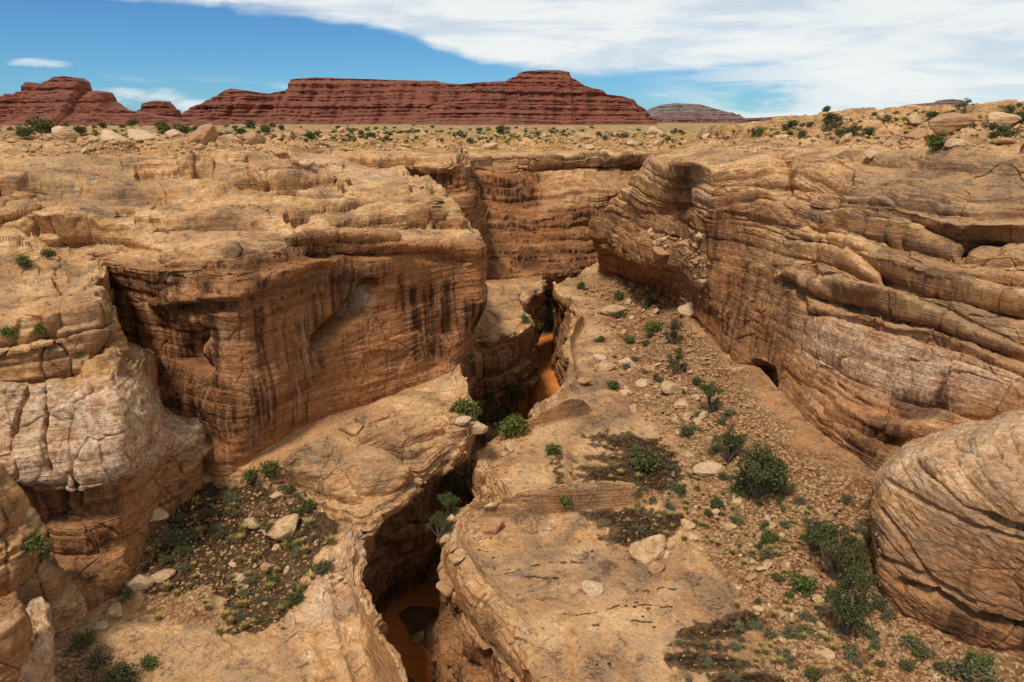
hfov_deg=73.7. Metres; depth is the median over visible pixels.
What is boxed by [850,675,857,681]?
grass tuft
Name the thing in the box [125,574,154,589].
boulder
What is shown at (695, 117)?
mesa
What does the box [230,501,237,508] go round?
grass tuft
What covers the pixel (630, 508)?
grass tuft
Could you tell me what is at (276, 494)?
boulder
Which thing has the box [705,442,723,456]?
shrub
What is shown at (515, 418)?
shrub
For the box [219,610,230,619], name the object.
grass tuft
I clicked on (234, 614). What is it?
grass tuft
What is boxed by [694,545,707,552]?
boulder
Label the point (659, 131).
boulder
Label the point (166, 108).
butte
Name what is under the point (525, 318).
shrub
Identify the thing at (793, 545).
grass tuft
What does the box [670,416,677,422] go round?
boulder
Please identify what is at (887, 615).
shrub
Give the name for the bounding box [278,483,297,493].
shrub
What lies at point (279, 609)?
grass tuft
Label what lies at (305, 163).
boulder
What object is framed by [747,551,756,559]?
shrub
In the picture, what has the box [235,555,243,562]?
grass tuft
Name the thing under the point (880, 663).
shrub
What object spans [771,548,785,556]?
grass tuft
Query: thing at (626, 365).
shrub
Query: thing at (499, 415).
shrub
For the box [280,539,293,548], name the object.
grass tuft
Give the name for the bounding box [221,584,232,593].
grass tuft
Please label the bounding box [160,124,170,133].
shrub
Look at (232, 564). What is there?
boulder
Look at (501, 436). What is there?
boulder
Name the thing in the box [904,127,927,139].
boulder
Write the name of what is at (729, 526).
boulder
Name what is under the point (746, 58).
sky
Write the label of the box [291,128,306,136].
boulder
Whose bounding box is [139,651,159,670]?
shrub
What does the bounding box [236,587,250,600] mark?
shrub
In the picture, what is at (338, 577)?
boulder
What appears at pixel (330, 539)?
grass tuft
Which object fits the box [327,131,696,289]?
canyon wall
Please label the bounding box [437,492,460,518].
juniper tree
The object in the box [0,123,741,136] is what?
ground
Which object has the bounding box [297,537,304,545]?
grass tuft
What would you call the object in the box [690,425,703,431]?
shrub
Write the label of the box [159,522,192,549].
shrub
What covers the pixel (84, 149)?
boulder
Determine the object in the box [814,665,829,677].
shrub
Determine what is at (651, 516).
shrub
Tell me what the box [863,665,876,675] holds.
grass tuft
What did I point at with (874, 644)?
shrub
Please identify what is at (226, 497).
shrub
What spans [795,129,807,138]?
shrub
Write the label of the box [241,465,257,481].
shrub
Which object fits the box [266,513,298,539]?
boulder
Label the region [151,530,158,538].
grass tuft
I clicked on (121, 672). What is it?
shrub
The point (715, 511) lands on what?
boulder
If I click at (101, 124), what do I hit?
shrub
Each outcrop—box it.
[0,462,47,596]
[0,599,32,681]
[14,549,87,637]
[18,596,55,681]
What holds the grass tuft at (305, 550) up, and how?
on the canyon bench at (369, 478)
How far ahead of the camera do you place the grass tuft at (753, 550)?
62.66 m
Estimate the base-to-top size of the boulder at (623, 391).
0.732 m
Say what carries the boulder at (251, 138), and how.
on the rubble at (181, 142)
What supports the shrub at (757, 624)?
on the canyon bench at (512, 608)
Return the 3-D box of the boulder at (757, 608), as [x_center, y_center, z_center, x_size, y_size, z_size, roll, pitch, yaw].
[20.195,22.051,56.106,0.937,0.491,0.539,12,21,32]
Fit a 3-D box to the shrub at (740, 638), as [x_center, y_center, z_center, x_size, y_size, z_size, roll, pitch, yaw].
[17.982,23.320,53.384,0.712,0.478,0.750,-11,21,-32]
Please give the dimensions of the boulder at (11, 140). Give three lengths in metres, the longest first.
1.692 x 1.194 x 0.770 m
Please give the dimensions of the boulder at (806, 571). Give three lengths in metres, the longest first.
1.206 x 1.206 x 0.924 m
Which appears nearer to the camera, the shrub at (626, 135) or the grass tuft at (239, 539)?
the grass tuft at (239, 539)
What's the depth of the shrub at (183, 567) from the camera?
60.02 m
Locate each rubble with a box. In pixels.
[0,107,1023,157]
[57,230,1003,681]
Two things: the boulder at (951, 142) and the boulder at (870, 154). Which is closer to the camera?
the boulder at (951, 142)
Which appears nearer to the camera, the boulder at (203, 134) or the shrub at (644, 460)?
the shrub at (644, 460)
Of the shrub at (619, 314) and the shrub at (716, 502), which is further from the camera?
the shrub at (619, 314)
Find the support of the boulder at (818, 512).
on the rubble at (795, 558)
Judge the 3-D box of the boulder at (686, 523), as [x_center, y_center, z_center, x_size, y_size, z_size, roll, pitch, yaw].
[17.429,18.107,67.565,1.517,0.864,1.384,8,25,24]
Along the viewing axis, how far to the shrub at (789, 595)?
56.75 m
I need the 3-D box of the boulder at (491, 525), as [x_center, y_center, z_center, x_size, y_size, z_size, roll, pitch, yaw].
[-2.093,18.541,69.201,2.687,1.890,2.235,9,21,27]
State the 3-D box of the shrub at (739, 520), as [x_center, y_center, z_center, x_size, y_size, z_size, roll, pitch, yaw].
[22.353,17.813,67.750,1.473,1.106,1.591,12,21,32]
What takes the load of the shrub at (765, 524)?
on the canyon bench at (512, 608)
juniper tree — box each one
[425,511,453,539]
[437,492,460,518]
[438,470,466,501]
[483,391,498,408]
[498,380,524,414]
[516,372,526,387]
[663,317,684,344]
[665,347,689,373]
[698,381,725,412]
[709,424,749,462]
[731,438,792,498]
[765,461,797,493]
[799,517,832,549]
[805,519,872,579]
[820,561,881,635]
[837,533,871,567]
[848,122,858,135]
[857,524,871,547]
[955,97,974,113]
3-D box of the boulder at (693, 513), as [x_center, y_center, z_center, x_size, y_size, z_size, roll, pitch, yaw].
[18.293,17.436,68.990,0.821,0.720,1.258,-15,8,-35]
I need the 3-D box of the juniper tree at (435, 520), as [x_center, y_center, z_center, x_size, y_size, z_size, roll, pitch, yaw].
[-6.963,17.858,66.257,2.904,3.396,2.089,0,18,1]
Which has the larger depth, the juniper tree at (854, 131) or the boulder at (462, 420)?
the juniper tree at (854, 131)
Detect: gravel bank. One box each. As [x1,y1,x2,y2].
[428,386,538,584]
[540,289,553,336]
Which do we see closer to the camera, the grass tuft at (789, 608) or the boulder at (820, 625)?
the boulder at (820, 625)
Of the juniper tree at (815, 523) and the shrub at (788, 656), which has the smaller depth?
the shrub at (788, 656)
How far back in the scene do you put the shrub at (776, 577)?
58.70 m
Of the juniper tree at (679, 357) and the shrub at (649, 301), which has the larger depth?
the shrub at (649, 301)
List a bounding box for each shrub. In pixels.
[0,325,19,336]
[14,124,35,137]
[14,253,32,268]
[19,115,62,132]
[23,527,50,555]
[31,322,45,334]
[37,542,51,559]
[39,248,59,257]
[68,628,99,649]
[73,125,86,133]
[86,640,110,671]
[96,121,106,127]
[97,659,143,681]
[121,585,134,598]
[124,118,140,125]
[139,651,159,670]
[153,121,166,129]
[157,553,174,562]
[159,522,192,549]
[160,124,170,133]
[168,512,187,521]
[175,545,193,555]
[176,125,192,133]
[177,562,188,572]
[179,479,189,487]
[186,527,200,541]
[199,507,210,516]
[208,523,224,533]
[209,505,223,515]
[209,529,226,541]
[220,490,239,501]
[223,495,231,502]
[226,535,235,542]
[229,506,240,516]
[234,608,243,619]
[235,127,247,132]
[235,612,246,620]
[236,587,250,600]
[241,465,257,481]
[242,573,257,585]
[243,119,258,128]
[252,593,273,602]
[253,618,259,625]
[254,457,281,480]
[260,124,272,134]
[263,522,273,532]
[263,573,280,585]
[268,600,282,610]
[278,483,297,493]
[281,590,307,606]
[286,536,294,542]
[289,503,302,514]
[290,491,301,498]
[291,544,303,556]
[295,531,304,536]
[298,496,314,510]
[299,569,308,575]
[305,131,316,139]
[308,559,330,575]
[314,559,333,574]
[357,129,363,134]
[364,131,376,137]
[383,136,392,141]
[426,547,439,561]
[452,395,478,416]
[467,404,482,420]
[477,398,496,419]
[477,413,490,424]
[482,416,501,430]
[493,408,514,421]
[494,409,506,421]
[496,124,505,132]
[497,416,531,437]
[506,413,525,427]
[520,312,530,323]
[534,320,541,330]
[545,442,561,454]
[559,495,574,506]
[576,278,587,289]
[593,336,605,341]
[605,378,620,391]
[611,290,625,299]
[613,309,625,318]
[618,333,635,343]
[620,130,628,137]
[621,361,633,369]
[628,447,666,475]
[631,355,639,360]
[632,443,646,451]
[632,490,643,498]
[637,524,646,534]
[640,339,650,345]
[641,295,656,307]
[642,320,664,334]
[643,512,656,519]
[649,495,656,502]
[655,376,662,382]
[661,503,676,509]
[665,358,679,365]
[667,480,678,491]
[670,463,682,470]
[674,482,689,496]
[675,639,683,645]
[678,425,693,437]
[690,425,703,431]
[691,375,705,384]
[698,657,715,667]
[699,640,709,645]
[704,508,713,515]
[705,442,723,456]
[708,496,724,508]
[715,640,722,646]
[716,414,728,422]
[716,417,725,425]
[718,472,726,480]
[721,668,733,679]
[723,407,733,416]
[725,474,736,480]
[725,477,751,496]
[727,669,741,681]
[729,515,743,525]
[729,638,741,651]
[734,620,746,634]
[736,635,745,642]
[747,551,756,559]
[747,620,766,629]
[754,543,762,548]
[755,125,765,134]
[758,548,774,559]
[759,526,776,546]
[760,521,769,529]
[763,624,778,640]
[770,544,786,550]
[771,571,786,582]
[773,646,794,662]
[775,495,783,504]
[778,519,790,528]
[778,624,798,637]
[780,119,799,128]
[782,591,793,599]
[784,569,822,596]
[785,659,794,669]
[789,632,801,639]
[793,495,806,506]
[794,622,815,634]
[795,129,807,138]
[797,609,810,621]
[801,591,809,597]
[802,664,821,681]
[807,614,817,624]
[814,608,824,617]
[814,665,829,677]
[821,105,830,111]
[821,123,836,130]
[822,112,836,120]
[826,112,843,123]
[832,128,846,134]
[832,622,844,638]
[840,492,852,503]
[840,647,859,663]
[842,672,852,681]
[843,641,859,653]
[844,124,857,133]
[852,657,863,667]
[853,521,863,531]
[855,544,869,551]
[861,126,877,136]
[863,630,876,639]
[866,589,896,612]
[867,598,886,610]
[869,628,881,635]
[869,635,882,650]
[875,660,886,667]
[879,608,896,624]
[880,113,892,121]
[894,632,939,659]
[898,658,915,673]
[909,642,930,664]
[925,110,938,118]
[925,133,946,151]
[932,661,945,671]
[935,656,1005,681]
[963,646,1000,676]
[981,122,999,129]
[987,130,1002,137]
[992,122,1022,136]
[996,102,1015,111]
[1013,110,1023,122]
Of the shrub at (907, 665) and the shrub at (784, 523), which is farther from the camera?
the shrub at (784, 523)
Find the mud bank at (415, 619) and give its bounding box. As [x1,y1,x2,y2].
[399,606,438,655]
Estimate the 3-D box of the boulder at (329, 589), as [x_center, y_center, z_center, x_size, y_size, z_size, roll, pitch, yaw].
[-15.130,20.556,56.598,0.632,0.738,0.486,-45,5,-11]
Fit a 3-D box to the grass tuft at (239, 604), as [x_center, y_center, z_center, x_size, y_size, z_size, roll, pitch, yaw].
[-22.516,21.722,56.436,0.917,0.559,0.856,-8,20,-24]
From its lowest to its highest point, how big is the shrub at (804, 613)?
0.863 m
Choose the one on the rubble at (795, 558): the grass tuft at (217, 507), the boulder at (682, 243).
the boulder at (682, 243)
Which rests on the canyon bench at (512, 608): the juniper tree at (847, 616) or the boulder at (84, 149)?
the juniper tree at (847, 616)
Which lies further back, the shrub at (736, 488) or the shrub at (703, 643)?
the shrub at (736, 488)
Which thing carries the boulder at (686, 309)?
on the rubble at (795, 558)
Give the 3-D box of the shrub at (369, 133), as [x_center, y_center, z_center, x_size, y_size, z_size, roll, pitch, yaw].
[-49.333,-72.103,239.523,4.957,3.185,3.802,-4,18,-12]
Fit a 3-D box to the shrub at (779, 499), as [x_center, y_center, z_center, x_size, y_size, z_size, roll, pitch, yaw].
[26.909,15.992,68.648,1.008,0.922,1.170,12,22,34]
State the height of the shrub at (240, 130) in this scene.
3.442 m
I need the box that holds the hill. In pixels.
[646,103,743,117]
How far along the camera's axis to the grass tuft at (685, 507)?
69.91 m
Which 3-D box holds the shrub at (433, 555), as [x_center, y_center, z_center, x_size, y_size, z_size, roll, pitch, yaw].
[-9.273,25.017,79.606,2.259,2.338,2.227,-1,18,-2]
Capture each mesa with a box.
[182,78,505,123]
[406,70,656,124]
[652,111,799,122]
[903,99,968,106]
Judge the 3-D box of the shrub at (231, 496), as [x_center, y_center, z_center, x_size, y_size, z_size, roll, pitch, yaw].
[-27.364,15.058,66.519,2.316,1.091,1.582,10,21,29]
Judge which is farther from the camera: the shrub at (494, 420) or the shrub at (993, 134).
the shrub at (494, 420)
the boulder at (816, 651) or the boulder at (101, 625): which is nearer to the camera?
the boulder at (816, 651)
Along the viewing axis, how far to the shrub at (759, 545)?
63.63 m
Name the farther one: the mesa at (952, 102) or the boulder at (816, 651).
the mesa at (952, 102)
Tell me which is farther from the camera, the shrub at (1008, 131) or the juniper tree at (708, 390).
the shrub at (1008, 131)
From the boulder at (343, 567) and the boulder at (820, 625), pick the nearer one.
the boulder at (820, 625)
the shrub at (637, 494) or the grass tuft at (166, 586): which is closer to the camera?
the grass tuft at (166, 586)
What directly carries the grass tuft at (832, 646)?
on the canyon bench at (512, 608)
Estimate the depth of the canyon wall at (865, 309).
84.99 m
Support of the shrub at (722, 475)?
on the canyon bench at (512, 608)
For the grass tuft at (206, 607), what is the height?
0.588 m
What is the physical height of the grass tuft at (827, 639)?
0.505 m
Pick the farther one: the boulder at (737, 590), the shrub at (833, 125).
the shrub at (833, 125)
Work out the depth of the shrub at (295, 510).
64.88 m
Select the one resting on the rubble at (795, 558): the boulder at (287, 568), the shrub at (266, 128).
the boulder at (287, 568)
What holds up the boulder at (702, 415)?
on the rubble at (795, 558)
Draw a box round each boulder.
[7,138,14,142]
[51,126,78,139]
[81,146,87,153]
[86,135,99,141]
[87,144,95,151]
[92,620,108,630]
[101,129,125,141]
[103,602,122,618]
[109,139,135,146]
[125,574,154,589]
[127,128,163,142]
[149,506,168,521]
[150,569,175,582]
[165,129,186,137]
[187,123,217,144]
[194,144,204,149]
[217,134,243,145]
[228,562,235,567]
[232,573,245,582]
[236,584,248,590]
[239,132,266,144]
[243,517,260,528]
[260,562,273,570]
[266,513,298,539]
[269,490,287,498]
[271,146,288,155]
[271,544,279,550]
[284,565,289,572]
[287,157,298,164]
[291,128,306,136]
[299,159,314,167]
[325,586,333,592]
[336,574,343,579]
[337,127,343,132]
[339,549,346,558]
[340,564,346,571]
[368,137,382,146]
[409,631,423,644]
[436,580,453,596]
[440,531,450,542]
[447,403,454,410]
[447,514,456,522]
[447,541,457,552]
[452,553,465,563]
[455,416,471,425]
[470,420,488,434]
[481,517,503,534]
[482,142,498,149]
[484,502,498,508]
[499,431,505,439]
[504,442,513,452]
[568,583,581,592]
[577,377,591,384]
[581,580,603,595]
[584,144,593,148]
[593,354,606,360]
[594,362,616,371]
[600,304,626,315]
[618,357,636,367]
[619,389,631,394]
[624,299,631,304]
[626,139,638,146]
[628,534,665,563]
[629,405,637,412]
[635,378,652,386]
[642,365,655,370]
[645,126,663,135]
[647,561,664,573]
[648,128,657,134]
[650,140,660,146]
[652,246,669,259]
[652,307,658,313]
[655,238,661,245]
[660,381,680,393]
[663,550,671,557]
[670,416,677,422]
[674,400,688,407]
[677,239,689,248]
[677,302,693,317]
[680,519,695,528]
[682,411,691,419]
[687,510,698,517]
[689,534,698,540]
[691,394,700,400]
[692,461,724,476]
[693,417,702,421]
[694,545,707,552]
[698,279,706,286]
[698,411,707,419]
[701,495,706,501]
[706,436,712,443]
[711,508,719,514]
[723,522,737,530]
[724,131,733,136]
[731,582,742,596]
[732,495,741,503]
[745,573,757,580]
[752,605,763,611]
[755,137,770,142]
[755,566,767,571]
[762,559,773,568]
[763,514,770,521]
[765,522,775,529]
[774,134,788,138]
[776,609,784,618]
[777,636,786,643]
[778,532,784,541]
[784,561,790,568]
[785,612,795,622]
[790,648,797,658]
[792,669,798,674]
[801,568,811,579]
[810,594,823,604]
[814,648,818,654]
[815,508,823,516]
[816,620,825,628]
[819,648,835,659]
[833,636,841,643]
[839,132,851,142]
[862,617,870,628]
[864,150,876,158]
[876,113,886,120]
[890,130,900,135]
[894,632,908,643]
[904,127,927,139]
[908,113,922,125]
[928,112,982,135]
[933,673,941,679]
[944,138,964,147]
[962,142,972,146]
[986,111,1021,125]
[992,138,1014,144]
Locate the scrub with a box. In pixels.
[0,109,1023,144]
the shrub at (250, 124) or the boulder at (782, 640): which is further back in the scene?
the shrub at (250, 124)
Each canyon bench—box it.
[53,276,546,681]
[429,262,1023,681]
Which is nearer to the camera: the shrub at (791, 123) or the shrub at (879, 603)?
the shrub at (879, 603)
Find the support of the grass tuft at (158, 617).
on the canyon bench at (369, 478)
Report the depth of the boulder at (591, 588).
58.95 m
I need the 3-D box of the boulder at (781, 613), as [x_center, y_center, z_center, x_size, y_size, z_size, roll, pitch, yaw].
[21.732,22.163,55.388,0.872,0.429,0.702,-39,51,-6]
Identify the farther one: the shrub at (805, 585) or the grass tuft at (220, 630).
the shrub at (805, 585)
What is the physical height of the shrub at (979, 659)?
1.887 m
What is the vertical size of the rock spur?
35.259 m
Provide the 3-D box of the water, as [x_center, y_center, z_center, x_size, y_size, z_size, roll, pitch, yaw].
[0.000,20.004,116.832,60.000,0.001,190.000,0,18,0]
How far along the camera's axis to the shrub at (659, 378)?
102.39 m
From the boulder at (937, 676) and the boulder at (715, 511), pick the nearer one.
the boulder at (937, 676)
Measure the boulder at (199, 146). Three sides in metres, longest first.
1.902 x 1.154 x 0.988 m
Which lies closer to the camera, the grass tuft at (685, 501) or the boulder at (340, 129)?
the grass tuft at (685, 501)
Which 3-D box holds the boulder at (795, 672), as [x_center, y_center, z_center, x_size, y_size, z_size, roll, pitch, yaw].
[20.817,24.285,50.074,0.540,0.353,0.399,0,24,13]
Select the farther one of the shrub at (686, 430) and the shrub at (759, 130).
the shrub at (759, 130)
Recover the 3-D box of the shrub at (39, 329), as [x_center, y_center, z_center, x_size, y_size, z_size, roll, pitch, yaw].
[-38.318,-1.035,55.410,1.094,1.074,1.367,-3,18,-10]
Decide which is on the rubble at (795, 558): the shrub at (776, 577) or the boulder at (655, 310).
the boulder at (655, 310)
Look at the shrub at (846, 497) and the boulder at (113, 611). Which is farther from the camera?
the shrub at (846, 497)
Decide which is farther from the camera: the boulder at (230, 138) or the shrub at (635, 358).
the boulder at (230, 138)
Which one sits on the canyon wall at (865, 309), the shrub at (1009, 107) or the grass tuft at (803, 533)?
the shrub at (1009, 107)
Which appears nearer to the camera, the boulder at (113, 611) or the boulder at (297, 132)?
the boulder at (113, 611)
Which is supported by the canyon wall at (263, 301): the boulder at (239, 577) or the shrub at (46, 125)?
the shrub at (46, 125)
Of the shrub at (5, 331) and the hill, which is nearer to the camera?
the shrub at (5, 331)
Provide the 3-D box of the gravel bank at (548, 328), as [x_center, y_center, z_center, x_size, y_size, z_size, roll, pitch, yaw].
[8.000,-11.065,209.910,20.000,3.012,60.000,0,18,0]
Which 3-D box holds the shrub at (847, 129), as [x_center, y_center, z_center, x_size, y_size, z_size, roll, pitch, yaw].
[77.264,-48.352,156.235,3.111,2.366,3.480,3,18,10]
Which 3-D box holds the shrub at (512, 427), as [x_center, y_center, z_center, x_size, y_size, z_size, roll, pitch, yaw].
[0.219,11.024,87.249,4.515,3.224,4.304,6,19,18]
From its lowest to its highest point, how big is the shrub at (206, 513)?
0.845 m
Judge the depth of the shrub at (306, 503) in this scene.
65.19 m
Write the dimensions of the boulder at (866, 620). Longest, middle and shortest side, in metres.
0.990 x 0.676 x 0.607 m
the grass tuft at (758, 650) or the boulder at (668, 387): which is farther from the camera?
the boulder at (668, 387)
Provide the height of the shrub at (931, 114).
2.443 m
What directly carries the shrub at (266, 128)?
on the canyon wall at (263, 301)
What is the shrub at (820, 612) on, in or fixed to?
on the canyon bench at (512, 608)
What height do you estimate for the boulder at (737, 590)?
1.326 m
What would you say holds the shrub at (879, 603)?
on the canyon bench at (512, 608)
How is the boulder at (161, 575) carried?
on the rubble at (795, 558)
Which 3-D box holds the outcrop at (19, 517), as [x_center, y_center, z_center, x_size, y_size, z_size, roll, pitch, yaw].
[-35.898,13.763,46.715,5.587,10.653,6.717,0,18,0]
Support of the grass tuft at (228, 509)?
on the canyon bench at (369, 478)
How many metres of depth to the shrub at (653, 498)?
70.74 m
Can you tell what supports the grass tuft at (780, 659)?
on the canyon bench at (512, 608)
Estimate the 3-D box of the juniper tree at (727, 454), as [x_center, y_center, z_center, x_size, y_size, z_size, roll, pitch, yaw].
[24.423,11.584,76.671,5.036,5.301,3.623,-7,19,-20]
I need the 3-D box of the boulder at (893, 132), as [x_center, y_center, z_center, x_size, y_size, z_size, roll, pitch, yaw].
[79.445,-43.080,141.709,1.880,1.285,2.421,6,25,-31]
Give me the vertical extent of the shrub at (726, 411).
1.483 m
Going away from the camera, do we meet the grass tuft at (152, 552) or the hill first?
the grass tuft at (152, 552)
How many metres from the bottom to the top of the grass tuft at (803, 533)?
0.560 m
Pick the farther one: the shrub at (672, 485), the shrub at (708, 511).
the shrub at (672, 485)
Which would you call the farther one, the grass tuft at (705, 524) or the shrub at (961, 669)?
the grass tuft at (705, 524)
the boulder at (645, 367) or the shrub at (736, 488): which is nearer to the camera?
the shrub at (736, 488)
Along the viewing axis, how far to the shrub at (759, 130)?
184.55 m
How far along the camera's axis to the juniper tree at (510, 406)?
121.36 m
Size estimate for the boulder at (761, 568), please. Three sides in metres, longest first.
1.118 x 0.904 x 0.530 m
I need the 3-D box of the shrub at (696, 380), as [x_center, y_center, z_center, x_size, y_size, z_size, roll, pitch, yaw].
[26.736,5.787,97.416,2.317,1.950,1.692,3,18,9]
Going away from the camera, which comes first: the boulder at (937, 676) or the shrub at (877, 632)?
the boulder at (937, 676)
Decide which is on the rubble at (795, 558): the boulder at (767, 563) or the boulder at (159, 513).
the boulder at (767, 563)
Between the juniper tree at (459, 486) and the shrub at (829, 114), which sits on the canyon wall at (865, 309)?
the shrub at (829, 114)
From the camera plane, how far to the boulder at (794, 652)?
51.51 m
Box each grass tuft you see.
[145,544,157,556]
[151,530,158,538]
[151,613,161,621]
[161,579,172,590]
[172,588,180,596]
[185,581,191,588]
[190,512,199,521]
[191,494,201,504]
[194,525,206,536]
[203,601,212,610]
[212,504,221,511]
[215,624,226,634]
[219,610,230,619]
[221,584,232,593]
[223,615,235,625]
[225,505,233,513]
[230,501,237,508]
[230,609,238,616]
[234,532,244,542]
[234,599,243,607]
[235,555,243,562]
[238,620,248,630]
[239,522,247,532]
[241,599,250,607]
[261,581,275,590]
[272,567,280,573]
[275,604,285,613]
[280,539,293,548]
[296,580,309,590]
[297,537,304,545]
[299,544,310,553]
[302,514,314,527]
[308,572,316,580]
[324,535,336,544]
[617,468,623,475]
[626,503,635,513]
[634,472,643,479]
[662,528,669,536]
[674,509,684,517]
[681,504,690,510]
[682,496,688,504]
[687,470,692,477]
[689,516,698,523]
[694,483,701,490]
[702,521,709,528]
[727,546,734,554]
[733,599,741,607]
[740,557,747,565]
[749,547,756,553]
[753,645,763,653]
[762,645,770,654]
[769,608,779,618]
[770,656,778,664]
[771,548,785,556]
[776,654,786,664]
[781,643,793,652]
[782,596,788,604]
[786,604,794,611]
[790,542,799,549]
[799,529,807,537]
[801,630,808,639]
[813,602,822,609]
[822,634,831,641]
[825,641,838,649]
[833,661,844,672]
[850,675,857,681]
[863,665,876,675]
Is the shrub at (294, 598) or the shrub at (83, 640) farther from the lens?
the shrub at (294, 598)
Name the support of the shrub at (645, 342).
on the canyon bench at (512, 608)
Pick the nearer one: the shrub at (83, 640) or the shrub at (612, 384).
the shrub at (83, 640)
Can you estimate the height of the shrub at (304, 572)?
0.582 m
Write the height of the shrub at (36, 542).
1.819 m
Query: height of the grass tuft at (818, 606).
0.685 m
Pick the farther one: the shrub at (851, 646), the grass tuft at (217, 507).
the grass tuft at (217, 507)
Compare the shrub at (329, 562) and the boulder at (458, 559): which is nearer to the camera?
the shrub at (329, 562)
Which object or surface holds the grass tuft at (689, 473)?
on the canyon bench at (512, 608)
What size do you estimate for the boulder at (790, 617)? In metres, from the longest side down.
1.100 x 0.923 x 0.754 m
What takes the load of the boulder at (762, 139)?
on the canyon wall at (865, 309)
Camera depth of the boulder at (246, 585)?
58.14 m
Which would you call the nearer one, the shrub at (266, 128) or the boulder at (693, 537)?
the boulder at (693, 537)
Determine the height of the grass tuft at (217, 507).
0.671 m
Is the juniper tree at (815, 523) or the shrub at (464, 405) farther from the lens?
the shrub at (464, 405)
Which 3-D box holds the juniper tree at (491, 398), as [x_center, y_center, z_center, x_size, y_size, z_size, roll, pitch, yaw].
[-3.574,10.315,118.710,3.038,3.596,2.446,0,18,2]
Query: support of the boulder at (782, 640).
on the rubble at (795, 558)
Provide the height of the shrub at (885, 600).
1.441 m
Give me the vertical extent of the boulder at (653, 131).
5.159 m
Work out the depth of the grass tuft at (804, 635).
52.91 m
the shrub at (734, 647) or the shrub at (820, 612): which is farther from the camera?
the shrub at (820, 612)
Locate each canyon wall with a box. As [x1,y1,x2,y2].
[0,132,487,477]
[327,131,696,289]
[588,99,1023,470]
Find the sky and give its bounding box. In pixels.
[0,0,1023,117]
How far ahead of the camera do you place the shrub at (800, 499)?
67.71 m
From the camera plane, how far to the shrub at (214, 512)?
65.35 m
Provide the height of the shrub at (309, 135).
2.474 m
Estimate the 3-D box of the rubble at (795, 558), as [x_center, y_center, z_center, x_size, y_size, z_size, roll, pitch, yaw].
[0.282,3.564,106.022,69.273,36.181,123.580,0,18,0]
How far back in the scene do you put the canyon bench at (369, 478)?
65.35 m
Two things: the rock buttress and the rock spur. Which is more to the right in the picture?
the rock buttress
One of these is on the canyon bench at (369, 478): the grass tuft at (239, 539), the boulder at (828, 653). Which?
the grass tuft at (239, 539)
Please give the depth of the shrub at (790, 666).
50.46 m
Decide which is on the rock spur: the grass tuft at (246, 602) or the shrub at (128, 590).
the shrub at (128, 590)
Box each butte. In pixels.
[0,76,226,125]
[137,101,182,117]
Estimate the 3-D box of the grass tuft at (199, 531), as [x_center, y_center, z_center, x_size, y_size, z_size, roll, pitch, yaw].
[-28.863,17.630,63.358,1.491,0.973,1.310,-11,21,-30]
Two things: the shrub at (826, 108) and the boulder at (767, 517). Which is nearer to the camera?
the boulder at (767, 517)
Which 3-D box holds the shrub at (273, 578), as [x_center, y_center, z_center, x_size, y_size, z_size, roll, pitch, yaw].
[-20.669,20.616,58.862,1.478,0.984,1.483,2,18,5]
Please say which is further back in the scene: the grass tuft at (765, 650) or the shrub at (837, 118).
the shrub at (837, 118)
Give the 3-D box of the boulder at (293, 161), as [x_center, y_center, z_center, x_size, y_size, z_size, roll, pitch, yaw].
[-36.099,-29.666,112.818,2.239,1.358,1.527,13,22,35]
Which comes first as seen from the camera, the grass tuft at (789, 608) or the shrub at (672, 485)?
the grass tuft at (789, 608)
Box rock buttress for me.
[869,409,1023,658]
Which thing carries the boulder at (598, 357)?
on the rubble at (795, 558)
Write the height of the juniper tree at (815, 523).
3.236 m
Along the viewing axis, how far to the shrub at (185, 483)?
64.54 m
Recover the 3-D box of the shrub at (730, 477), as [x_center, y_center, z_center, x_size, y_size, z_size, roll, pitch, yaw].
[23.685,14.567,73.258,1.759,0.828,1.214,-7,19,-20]
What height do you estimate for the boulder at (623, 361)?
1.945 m
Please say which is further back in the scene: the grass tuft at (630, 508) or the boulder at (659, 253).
the boulder at (659, 253)
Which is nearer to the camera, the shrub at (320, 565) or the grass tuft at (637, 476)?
the shrub at (320, 565)
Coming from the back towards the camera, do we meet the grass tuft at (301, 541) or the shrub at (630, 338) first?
the shrub at (630, 338)
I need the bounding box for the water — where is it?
[380,333,560,681]
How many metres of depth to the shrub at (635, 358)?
112.95 m
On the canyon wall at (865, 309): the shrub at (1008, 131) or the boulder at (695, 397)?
the shrub at (1008, 131)
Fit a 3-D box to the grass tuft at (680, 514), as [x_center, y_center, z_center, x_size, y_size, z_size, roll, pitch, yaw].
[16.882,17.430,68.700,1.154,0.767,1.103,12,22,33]
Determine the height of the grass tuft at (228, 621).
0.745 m
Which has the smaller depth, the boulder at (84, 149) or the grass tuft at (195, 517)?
the grass tuft at (195, 517)
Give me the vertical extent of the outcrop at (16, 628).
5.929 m
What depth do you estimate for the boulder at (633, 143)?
250.70 m
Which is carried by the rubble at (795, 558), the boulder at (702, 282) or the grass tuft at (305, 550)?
the boulder at (702, 282)
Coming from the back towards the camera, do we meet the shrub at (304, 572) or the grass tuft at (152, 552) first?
the grass tuft at (152, 552)
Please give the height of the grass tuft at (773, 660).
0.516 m
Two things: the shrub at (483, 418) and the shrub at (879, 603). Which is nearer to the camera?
the shrub at (879, 603)
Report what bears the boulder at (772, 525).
on the rubble at (795, 558)
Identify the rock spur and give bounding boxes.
[0,220,212,610]
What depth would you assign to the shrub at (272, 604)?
56.26 m
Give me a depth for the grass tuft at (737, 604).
56.39 m
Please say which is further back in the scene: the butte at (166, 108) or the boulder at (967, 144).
the butte at (166, 108)

